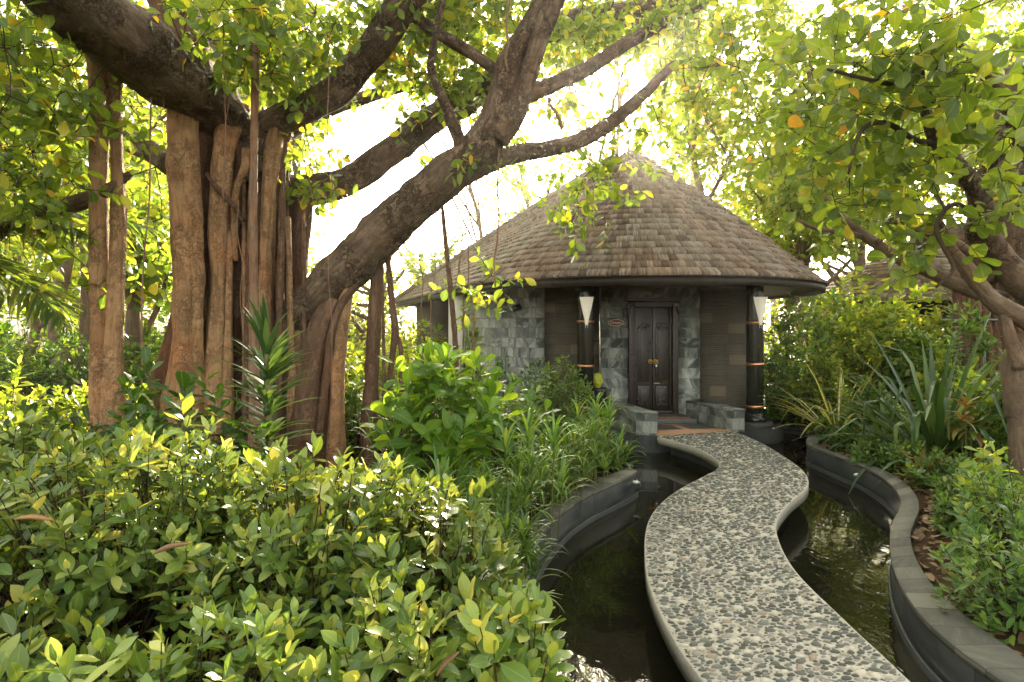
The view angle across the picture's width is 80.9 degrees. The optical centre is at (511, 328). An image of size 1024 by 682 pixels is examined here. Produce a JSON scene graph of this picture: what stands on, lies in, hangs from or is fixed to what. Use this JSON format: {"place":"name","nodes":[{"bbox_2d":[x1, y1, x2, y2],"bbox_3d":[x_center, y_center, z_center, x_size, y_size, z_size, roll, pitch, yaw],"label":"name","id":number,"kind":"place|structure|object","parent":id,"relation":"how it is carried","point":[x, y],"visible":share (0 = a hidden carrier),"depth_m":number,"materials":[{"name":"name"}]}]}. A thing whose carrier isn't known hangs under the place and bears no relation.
{"place":"outdoors","nodes":[
{"label":"outdoors","id":0,"kind":"place"},
{"bbox_2d":[0,0,1023,331],"label":"sky","id":1,"kind":"structure","parent":0,"point":[352,137],"materials":[{"name":"white"}]},
{"bbox_2d":[4,331,1023,679],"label":"ground","id":2,"kind":"structure","parent":0,"point":[924,503],"depth_m":4.93,"materials":[{"name":"soil"}]},
{"bbox_2d":[0,355,47,472],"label":"garden shrub","id":3,"kind":"object","parent":2,"relation":"on","point":[18,398],"visible":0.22,"depth_m":6.46,"materials":[{"name":"green plant"}]},
{"bbox_2d":[0,301,76,392],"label":"garden shrub","id":4,"kind":"object","parent":2,"relation":"on","point":[23,338],"visible":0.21,"depth_m":12.99,"materials":[{"name":"green plant"}]},
{"bbox_2d":[0,320,88,426],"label":"garden shrub","id":5,"kind":"object","parent":2,"relation":"on","point":[66,368],"visible":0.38,"depth_m":10.46,"materials":[{"name":"green plant"}]},
{"bbox_2d":[0,379,88,454],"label":"garden shrub","id":6,"kind":"object","parent":2,"relation":"on","point":[77,397],"visible":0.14,"depth_m":7.60,"materials":[{"name":"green plant"}]},
{"bbox_2d":[0,244,125,381],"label":"garden shrub","id":7,"kind":"object","parent":2,"relation":"on","point":[23,311],"visible":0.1,"depth_m":17.51,"materials":[{"name":"green plant"}]},
{"bbox_2d":[0,65,132,272],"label":"broadleaf tree","id":8,"kind":"object","parent":2,"relation":"on","point":[77,202],"visible":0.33,"depth_m":5.84,"materials":[{"name":"green plant"}]},
{"bbox_2d":[0,409,140,642],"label":"ficus shrub","id":9,"kind":"object","parent":2,"relation":"on","point":[57,434],"visible":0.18,"depth_m":3.13,"materials":[{"name":"green plant"}]},
{"bbox_2d":[0,398,142,492],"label":"leafy shrub","id":10,"kind":"object","parent":2,"relation":"on","point":[74,418],"visible":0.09,"depth_m":4.64,"materials":[{"name":"green plant"}]},
{"bbox_2d":[18,326,126,409],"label":"garden shrub","id":11,"kind":"object","parent":2,"relation":"on","point":[71,341],"visible":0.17,"depth_m":11.36,"materials":[{"name":"green plant"}]},
{"bbox_2d":[0,0,165,396],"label":"garden tree","id":12,"kind":"object","parent":2,"relation":"on","point":[67,266],"visible":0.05,"depth_m":12.98,"materials":[{"name":"green plant"}]},
{"bbox_2d":[0,126,167,387],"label":"tree","id":13,"kind":"object","parent":2,"relation":"on","point":[84,324],"visible":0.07,"depth_m":13.39,"materials":[{"name":"green plant"}]},
{"bbox_2d":[0,213,168,337],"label":"palm tree","id":14,"kind":"object","parent":2,"relation":"on","point":[46,305],"visible":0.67,"depth_m":5.74,"materials":[{"name":"green plant"}]},
{"bbox_2d":[0,228,169,383],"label":"garden tree","id":15,"kind":"object","parent":2,"relation":"on","point":[41,274],"visible":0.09,"depth_m":15.78,"materials":[{"name":"green plant"}]},
{"bbox_2d":[19,151,172,386],"bbox_3d":[-6.972,-0.815,11.629,2.837,5.326,3.838,0,0,25],"label":"garden tree","id":16,"kind":"object","parent":2,"relation":"on","point":[156,276],"visible":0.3,"depth_m":11.16,"materials":[{"name":"green plant"}]},
{"bbox_2d":[0,588,196,681],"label":"ficus shrub","id":17,"kind":"object","parent":2,"relation":"on","point":[17,657],"visible":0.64,"depth_m":2.05,"materials":[{"name":"green plant"}]},
{"bbox_2d":[68,286,171,380],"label":"garden shrub","id":18,"kind":"object","parent":2,"relation":"on","point":[151,302],"visible":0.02,"depth_m":16.68,"materials":[{"name":"green plant"}]},
{"bbox_2d":[84,324,163,418],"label":"garden shrub","id":19,"kind":"object","parent":2,"relation":"on","point":[133,358],"visible":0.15,"depth_m":10.41,"materials":[{"name":"green plant"}]},
{"bbox_2d":[0,392,287,681],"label":"ficus shrub","id":20,"kind":"object","parent":2,"relation":"on","point":[100,570],"visible":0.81,"depth_m":2.49,"materials":[{"name":"green plant"}]},
{"bbox_2d":[103,347,284,528],"bbox_3d":[-2.255,0.962,3.955,1.362,1.684,1.024,0,0,0],"label":"coffee shrub","id":21,"kind":"object","parent":2,"relation":"on","point":[187,381],"visible":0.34,"depth_m":3.94,"materials":[{"name":"green plant"}]},
{"bbox_2d":[22,584,371,681],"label":"ficus shrub","id":22,"kind":"object","parent":2,"relation":"on","point":[287,662],"visible":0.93,"depth_m":1.89,"materials":[{"name":"green plant"}]},
{"bbox_2d":[217,294,318,505],"bbox_3d":[-1.710,0.777,4.197,0.738,2.047,0.728,0,0,31],"label":"yucca plant","id":23,"kind":"object","parent":2,"relation":"on","point":[267,364],"visible":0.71,"depth_m":4.17,"materials":[{"name":"green plant"}]},
{"bbox_2d":[132,431,448,681],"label":"ficus shrub","id":24,"kind":"object","parent":2,"relation":"on","point":[279,549],"visible":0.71,"depth_m":2.50,"materials":[{"name":"green plant"}]},
{"bbox_2d":[219,0,381,206],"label":"garden tree","id":25,"kind":"object","parent":2,"relation":"on","point":[315,163],"visible":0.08,"depth_m":15.07,"materials":[{"name":"green plant"}]},
{"bbox_2d":[344,374,381,466],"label":"garden shrub","id":26,"kind":"object","parent":2,"relation":"on","point":[352,401],"visible":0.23,"depth_m":7.42,"materials":[{"name":"green plant"}]},
{"bbox_2d":[344,342,385,440],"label":"garden shrub","id":27,"kind":"object","parent":2,"relation":"on","point":[355,371],"visible":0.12,"depth_m":8.90,"materials":[{"name":"green plant"}]},
{"bbox_2d":[307,226,428,367],"bbox_3d":[-5.305,-0.596,18.246,5.913,5.095,3.797,0,0,-43],"label":"garden tree","id":28,"kind":"object","parent":2,"relation":"on","point":[366,291],"visible":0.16,"depth_m":18.57,"materials":[{"name":"green plant"}]},
{"bbox_2d":[347,295,415,366],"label":"garden shrub","id":29,"kind":"object","parent":2,"relation":"on","point":[404,322],"visible":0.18,"depth_m":21.77,"materials":[{"name":"green plant"}]},
{"bbox_2d":[0,0,779,492],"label":"banyan tree","id":30,"kind":"object","parent":2,"relation":"on","point":[240,216],"visible":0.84,"depth_m":6.45,"materials":[{"name":"green plant"}]},
{"bbox_2d":[294,557,503,681],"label":"ficus shrub","id":31,"kind":"object","parent":2,"relation":"on","point":[407,650],"visible":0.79,"depth_m":1.97,"materials":[{"name":"green plant"}]},
{"bbox_2d":[360,326,445,420],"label":"garden shrub","id":32,"kind":"object","parent":2,"relation":"on","point":[405,345],"visible":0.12,"depth_m":9.45,"materials":[{"name":"green plant"}]},
{"bbox_2d":[289,468,528,679],"bbox_3d":[-0.428,1.230,2.733,1.062,1.153,1.046,0,0,37],"label":"ficus shrub","id":33,"kind":"object","parent":2,"relation":"on","point":[439,573],"visible":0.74,"depth_m":2.60,"materials":[{"name":"green plant"}]},
{"bbox_2d":[378,317,447,392],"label":"garden shrub","id":34,"kind":"object","parent":2,"relation":"on","point":[437,338],"visible":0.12,"depth_m":14.41,"materials":[{"name":"green plant"}]},
{"bbox_2d":[312,0,529,283],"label":"garden tree","id":35,"kind":"object","parent":2,"relation":"on","point":[478,223],"visible":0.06,"depth_m":17.73,"materials":[{"name":"green plant"}]},
{"bbox_2d":[392,218,476,286],"bbox_3d":[-2.846,-1.039,21.936,4.152,5.700,5.342,0,0,0],"label":"tree","id":36,"kind":"object","parent":2,"relation":"on","point":[412,268],"visible":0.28,"depth_m":21.39,"materials":[{"name":"green plant"}]},
{"bbox_2d":[360,340,523,487],"bbox_3d":[-0.655,0.955,5.384,1.282,1.699,1.257,0,0,40],"label":"hydrangea shrub","id":37,"kind":"object","parent":2,"relation":"on","point":[437,426],"visible":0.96,"depth_m":5.25,"materials":[{"name":"green plant"}]},
{"bbox_2d":[450,299,487,411],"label":"garden shrub","id":38,"kind":"object","parent":2,"relation":"on","point":[476,333],"visible":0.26,"depth_m":11.46,"materials":[{"name":"green plant"}]},
{"bbox_2d":[340,0,616,208],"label":"garden tree","id":39,"kind":"object","parent":2,"relation":"on","point":[383,107],"visible":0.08,"depth_m":21.22,"materials":[{"name":"green plant"}]},
{"bbox_2d":[463,455,550,539],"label":"dracaena clump","id":40,"kind":"object","parent":2,"relation":"on","point":[498,496],"visible":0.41,"depth_m":4.50,"materials":[{"name":"green plant"}]},
{"bbox_2d":[455,365,560,480],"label":"clump","id":41,"kind":"object","parent":2,"relation":"on","point":[529,398],"visible":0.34,"depth_m":6.55,"materials":[{"name":"green plant"}]},
{"bbox_2d":[442,578,576,681],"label":"ficus shrub","id":42,"kind":"object","parent":2,"relation":"on","point":[540,655],"visible":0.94,"depth_m":2.08,"materials":[{"name":"green plant"}]},
{"bbox_2d":[467,487,567,612],"bbox_3d":[-0.043,1.413,3.867,0.861,0.774,0.722,0,0,45],"label":"dracaena clump","id":43,"kind":"object","parent":2,"relation":"on","point":[530,560],"visible":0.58,"depth_m":3.77,"materials":[{"name":"green plant"}]},
{"bbox_2d":[472,356,566,444],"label":"privet shrub","id":44,"kind":"object","parent":2,"relation":"on","point":[525,378],"visible":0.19,"depth_m":8.81,"materials":[{"name":"green plant"}]},
{"bbox_2d":[467,405,596,552],"bbox_3d":[0.183,1.212,4.961,1.038,1.176,0.882,0,0,23],"label":"dracaena clump","id":45,"kind":"object","parent":2,"relation":"on","point":[519,465],"visible":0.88,"depth_m":4.95,"materials":[{"name":"green plant"}]},
{"bbox_2d":[468,133,602,229],"bbox_3d":[0.772,-2.253,20.020,4.472,8.215,4.380,0,0,0],"label":"garden tree","id":46,"kind":"object","parent":2,"relation":"on","point":[517,184],"visible":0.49,"depth_m":19.64,"materials":[{"name":"green plant"}]},
{"bbox_2d":[503,435,580,518],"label":"dracaena clump","id":47,"kind":"object","parent":2,"relation":"on","point":[549,485],"visible":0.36,"depth_m":5.45,"materials":[{"name":"green plant"}]},
{"bbox_2d":[519,355,600,442],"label":"privet shrub","id":48,"kind":"object","parent":2,"relation":"on","point":[554,388],"visible":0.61,"depth_m":8.28,"materials":[{"name":"green plant"}]},
{"bbox_2d":[521,419,605,507],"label":"dracaena clump","id":49,"kind":"object","parent":2,"relation":"on","point":[574,435],"visible":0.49,"depth_m":5.96,"materials":[{"name":"green plant"}]},
{"bbox_2d":[510,455,637,642],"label":"pond kerb","id":50,"kind":"structure","parent":2,"relation":"on","point":[616,492],"depth_m":6.10,"materials":[{"name":"stone"}]},
{"bbox_2d":[555,399,617,474],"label":"plant","id":51,"kind":"object","parent":2,"relation":"on","point":[586,415],"visible":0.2,"depth_m":7.60,"materials":[{"name":"plant"}]},
{"bbox_2d":[559,415,623,488],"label":"dracaena clump","id":52,"kind":"object","parent":2,"relation":"on","point":[595,451],"visible":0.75,"depth_m":6.53,"materials":[{"name":"green plant"}]},
{"bbox_2d":[554,390,642,482],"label":"dracaena clump","id":53,"kind":"object","parent":2,"relation":"on","point":[609,423],"visible":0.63,"depth_m":6.97,"materials":[{"name":"green plant"}]},
{"bbox_2d":[395,147,828,452],"bbox_3d":[0.531,-0.853,14.075,12.233,6.305,7.722,0,0,20],"label":"garden cabin","id":54,"kind":"object","parent":2,"relation":"on","point":[678,276],"visible":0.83,"depth_m":11.30,"materials":[{"name":"brown wood"}]},
{"bbox_2d":[604,400,657,434],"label":"wall","id":55,"kind":"structure","parent":54,"relation":"on","point":[645,420],"depth_m":9.91,"materials":[{"name":"stone"}]},
{"bbox_2d":[626,298,681,412],"bbox_3d":[2.650,0.518,11.292,1.025,2.164,0.205,0,0,0],"label":"door","id":56,"kind":"structure","parent":54,"relation":"in","point":[652,332],"depth_m":11.32,"materials":[{"name":"brown wood"}]},
{"bbox_2d":[656,414,734,435],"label":"terrace","id":57,"kind":"structure","parent":54,"relation":"on","point":[674,426],"depth_m":10.24,"materials":[{"name":"ceramic"}]},
{"bbox_2d":[686,400,744,431],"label":"wall","id":58,"kind":"structure","parent":57,"relation":"on","point":[725,417],"depth_m":10.31,"materials":[{"name":"stone"}]},
{"bbox_2d":[563,0,672,154],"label":"garden tree","id":59,"kind":"object","parent":2,"relation":"on","point":[619,101],"visible":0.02,"depth_m":33.82,"materials":[{"name":"green plant"}]},
{"bbox_2d":[597,434,648,480],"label":"dracaena clump","id":60,"kind":"object","parent":2,"relation":"on","point":[621,459],"visible":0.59,"depth_m":7.49,"materials":[{"name":"green plant"}]},
{"bbox_2d":[501,0,774,186],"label":"garden tree","id":61,"kind":"object","parent":2,"relation":"on","point":[579,127],"visible":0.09,"depth_m":21.90,"materials":[{"name":"green plant"}]},
{"bbox_2d":[591,0,765,187],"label":"garden tree","id":62,"kind":"object","parent":2,"relation":"on","point":[673,86],"visible":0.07,"depth_m":30.52,"materials":[{"name":"green plant"}]},
{"bbox_2d":[631,0,825,198],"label":"garden tree","id":63,"kind":"object","parent":2,"relation":"on","point":[710,122],"visible":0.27,"depth_m":16.28,"materials":[{"name":"green plant"}]},
{"bbox_2d":[700,0,833,348],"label":"garden tree","id":64,"kind":"object","parent":2,"relation":"on","point":[759,88],"visible":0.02,"depth_m":32.90,"materials":[{"name":"green plant"}]},
{"bbox_2d":[764,344,802,412],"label":"garden shrub","id":65,"kind":"object","parent":2,"relation":"on","point":[773,367],"visible":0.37,"depth_m":11.93,"materials":[{"name":"green plant"}]},
{"bbox_2d":[764,386,807,426],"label":"garden shrub","id":66,"kind":"object","parent":2,"relation":"on","point":[775,414],"visible":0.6,"depth_m":11.04,"materials":[{"name":"green plant"}]},
{"bbox_2d":[764,291,813,397],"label":"garden shrub","id":67,"kind":"object","parent":2,"relation":"on","point":[781,328],"visible":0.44,"depth_m":12.43,"materials":[{"name":"green plant"}]},
{"bbox_2d":[764,290,843,359],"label":"garden shrub","id":68,"kind":"object","parent":2,"relation":"on","point":[778,304],"visible":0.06,"depth_m":18.86,"materials":[{"name":"green plant"}]},
{"bbox_2d":[713,151,910,368],"bbox_3d":[7.783,-1.339,15.676,4.754,6.290,4.048,0,0,0],"label":"garden tree","id":69,"kind":"object","parent":2,"relation":"on","point":[792,182],"visible":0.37,"depth_m":15.16,"materials":[{"name":"green plant"}]},
{"bbox_2d":[782,342,850,428],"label":"garden shrub","id":70,"kind":"object","parent":2,"relation":"on","point":[828,384],"visible":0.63,"depth_m":10.70,"materials":[{"name":"green plant"}]},
{"bbox_2d":[778,286,859,401],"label":"garden shrub","id":71,"kind":"object","parent":2,"relation":"on","point":[813,330],"visible":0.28,"depth_m":13.41,"materials":[{"name":"green plant"}]},
{"bbox_2d":[687,97,973,308],"bbox_3d":[10.553,-3.100,19.814,9.386,9.900,4.930,0,0,0],"label":"garden tree","id":72,"kind":"object","parent":2,"relation":"on","point":[829,270],"visible":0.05,"depth_m":20.01,"materials":[{"name":"green plant"}]},
{"bbox_2d":[713,0,949,364],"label":"garden tree","id":73,"kind":"object","parent":2,"relation":"on","point":[765,107],"visible":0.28,"depth_m":15.52,"materials":[{"name":"green plant"}]},
{"bbox_2d":[759,361,924,435],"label":"giant lily","id":74,"kind":"object","parent":2,"relation":"on","point":[840,394],"visible":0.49,"depth_m":9.66,"materials":[{"name":"green plant"}]},
{"bbox_2d":[667,0,1023,491],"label":"almond tree","id":75,"kind":"object","parent":2,"relation":"on","point":[992,253],"visible":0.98,"depth_m":5.77,"materials":[{"name":"green plant"}]},
{"bbox_2d":[826,423,868,455],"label":"shrub","id":76,"kind":"object","parent":2,"relation":"on","point":[847,429],"visible":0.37,"depth_m":8.51,"materials":[{"name":"green plant"}]},
{"bbox_2d":[815,271,895,389],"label":"garden shrub","id":77,"kind":"object","parent":2,"relation":"on","point":[866,290],"visible":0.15,"depth_m":16.94,"materials":[{"name":"green plant"}]},
{"bbox_2d":[822,296,914,399],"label":"garden shrub","id":78,"kind":"object","parent":2,"relation":"on","point":[864,345],"visible":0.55,"depth_m":12.90,"materials":[{"name":"green plant"}]},
{"bbox_2d":[848,433,890,470],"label":"shrub","id":79,"kind":"object","parent":2,"relation":"on","point":[866,454],"visible":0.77,"depth_m":7.58,"materials":[{"name":"green plant"}]},
{"bbox_2d":[839,373,907,436],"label":"garden shrub","id":80,"kind":"object","parent":2,"relation":"on","point":[871,397],"visible":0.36,"depth_m":9.31,"materials":[{"name":"green plant"}]},
{"bbox_2d":[814,248,951,350],"bbox_3d":[14.137,-0.571,21.001,8.403,4.942,8.404,0,0,0],"label":"garden cabin","id":81,"kind":"object","parent":2,"relation":"on","point":[878,270],"visible":0.19,"depth_m":18.95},
{"bbox_2d":[765,312,1021,492],"bbox_3d":[5.547,1.048,7.902,3.796,2.689,4.216,0,0,0],"label":"giant lily","id":82,"kind":"object","parent":2,"relation":"on","point":[926,420],"visible":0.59,"depth_m":7.66,"materials":[{"name":"green plant"}]},
{"bbox_2d":[768,415,1023,681],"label":"pond kerb","id":83,"kind":"structure","parent":2,"relation":"on","point":[952,644],"depth_m":3.76,"materials":[{"name":"stone"}]},
{"bbox_2d":[853,282,948,387],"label":"garden shrub","id":84,"kind":"object","parent":2,"relation":"on","point":[910,315],"visible":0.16,"depth_m":15.87,"materials":[{"name":"green plant"}]},
{"bbox_2d":[877,438,933,477],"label":"shrub","id":85,"kind":"object","parent":2,"relation":"on","point":[894,452],"visible":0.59,"depth_m":7.24,"materials":[{"name":"green plant"}]},
{"bbox_2d":[871,312,951,409],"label":"garden shrub","id":86,"kind":"object","parent":2,"relation":"on","point":[905,375],"visible":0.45,"depth_m":12.46,"materials":[{"name":"green plant"}]},
{"bbox_2d":[827,397,1008,486],"bbox_3d":[8.163,1.586,10.109,7.885,0.314,7.982,0,0,0],"label":"ground cover","id":87,"kind":"object","parent":2,"relation":"on","point":[918,472],"visible":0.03,"depth_m":6.84,"materials":[{"name":"green plant"}]},
{"bbox_2d":[819,441,1023,654],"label":"leaf litter","id":88,"kind":"object","parent":2,"relation":"on","point":[919,535],"visible":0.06,"depth_m":5.02,"materials":[{"name":"plant"}]},
{"bbox_2d":[834,0,1023,347],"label":"garden tree","id":89,"kind":"object","parent":2,"relation":"on","point":[955,195],"visible":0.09,"depth_m":16.78,"materials":[{"name":"green plant"}]},
{"bbox_2d":[904,447,964,493],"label":"shrub","id":90,"kind":"object","parent":2,"relation":"on","point":[946,464],"visible":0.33,"depth_m":6.52,"materials":[{"name":"green plant"}]},
{"bbox_2d":[909,340,983,409],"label":"garden shrub","id":91,"kind":"object","parent":2,"relation":"on","point":[938,367],"visible":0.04,"depth_m":11.56,"materials":[{"name":"green plant"}]},
{"bbox_2d":[929,480,973,539],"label":"shrub","id":92,"kind":"object","parent":2,"relation":"on","point":[949,520],"visible":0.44,"depth_m":5.14,"materials":[{"name":"green plant"}]},
{"bbox_2d":[927,467,979,518],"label":"shrub","id":93,"kind":"object","parent":2,"relation":"on","point":[950,489],"visible":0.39,"depth_m":5.67,"materials":[{"name":"green plant"}]},
{"bbox_2d":[916,281,991,377],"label":"garden shrub","id":94,"kind":"object","parent":2,"relation":"on","point":[942,331],"visible":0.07,"depth_m":15.19,"materials":[{"name":"green plant"}]},
{"bbox_2d":[889,7,1023,207],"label":"garden tree","id":95,"kind":"object","parent":2,"relation":"on","point":[991,18],"visible":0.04,"depth_m":27.00,"materials":[{"name":"green plant"}]},
{"bbox_2d":[900,0,1023,21],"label":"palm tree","id":96,"kind":"object","parent":2,"relation":"on","point":[1005,6],"visible":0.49,"depth_m":13.60,"materials":[{"name":"green plant"}]},
{"bbox_2d":[910,65,1023,397],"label":"banyan tree","id":97,"kind":"object","parent":2,"relation":"on","point":[993,329],"visible":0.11,"depth_m":10.25,"materials":[{"name":"green plant"}]},
{"bbox_2d":[935,299,1004,420],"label":"garden shrub","id":98,"kind":"object","parent":2,"relation":"on","point":[972,326],"visible":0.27,"depth_m":9.29,"materials":[{"name":"green plant"}]},
{"bbox_2d":[944,396,1001,476],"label":"croton plant","id":99,"kind":"object","parent":2,"relation":"on","point":[965,405],"visible":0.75,"depth_m":6.87,"materials":[{"name":"green plant"}]},
{"bbox_2d":[927,524,1023,645],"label":"ficus shrub","id":100,"kind":"object","parent":2,"relation":"on","point":[999,596],"visible":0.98,"depth_m":3.53,"materials":[{"name":"green plant"}]},
{"bbox_2d":[945,364,1007,442],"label":"garden shrub","id":101,"kind":"object","parent":2,"relation":"on","point":[971,375],"visible":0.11,"depth_m":8.20,"materials":[{"name":"green plant"}]},
{"bbox_2d":[937,454,1023,575],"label":"ficus shrub","id":102,"kind":"object","parent":2,"relation":"on","point":[971,516],"visible":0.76,"depth_m":4.34,"materials":[{"name":"green plant"}]},
{"bbox_2d":[966,370,1007,448],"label":"garden shrub","id":103,"kind":"object","parent":2,"relation":"on","point":[998,394],"visible":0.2,"depth_m":7.68,"materials":[{"name":"green plant"}]},
{"bbox_2d":[951,440,1023,532],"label":"yellow sapling","id":104,"kind":"object","parent":2,"relation":"on","point":[981,453],"visible":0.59,"depth_m":4.99,"materials":[{"name":"yellow"}]},
{"bbox_2d":[538,434,930,681],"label":"pond water","id":105,"kind":"structure","parent":0,"point":[833,534],"depth_m":4.94,"materials":[{"name":"green liquid"}]},
{"bbox_2d":[644,431,909,681],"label":"path","id":106,"kind":"structure","parent":0,"point":[732,595],"depth_m":3.98,"materials":[{"name":"grey stone"}]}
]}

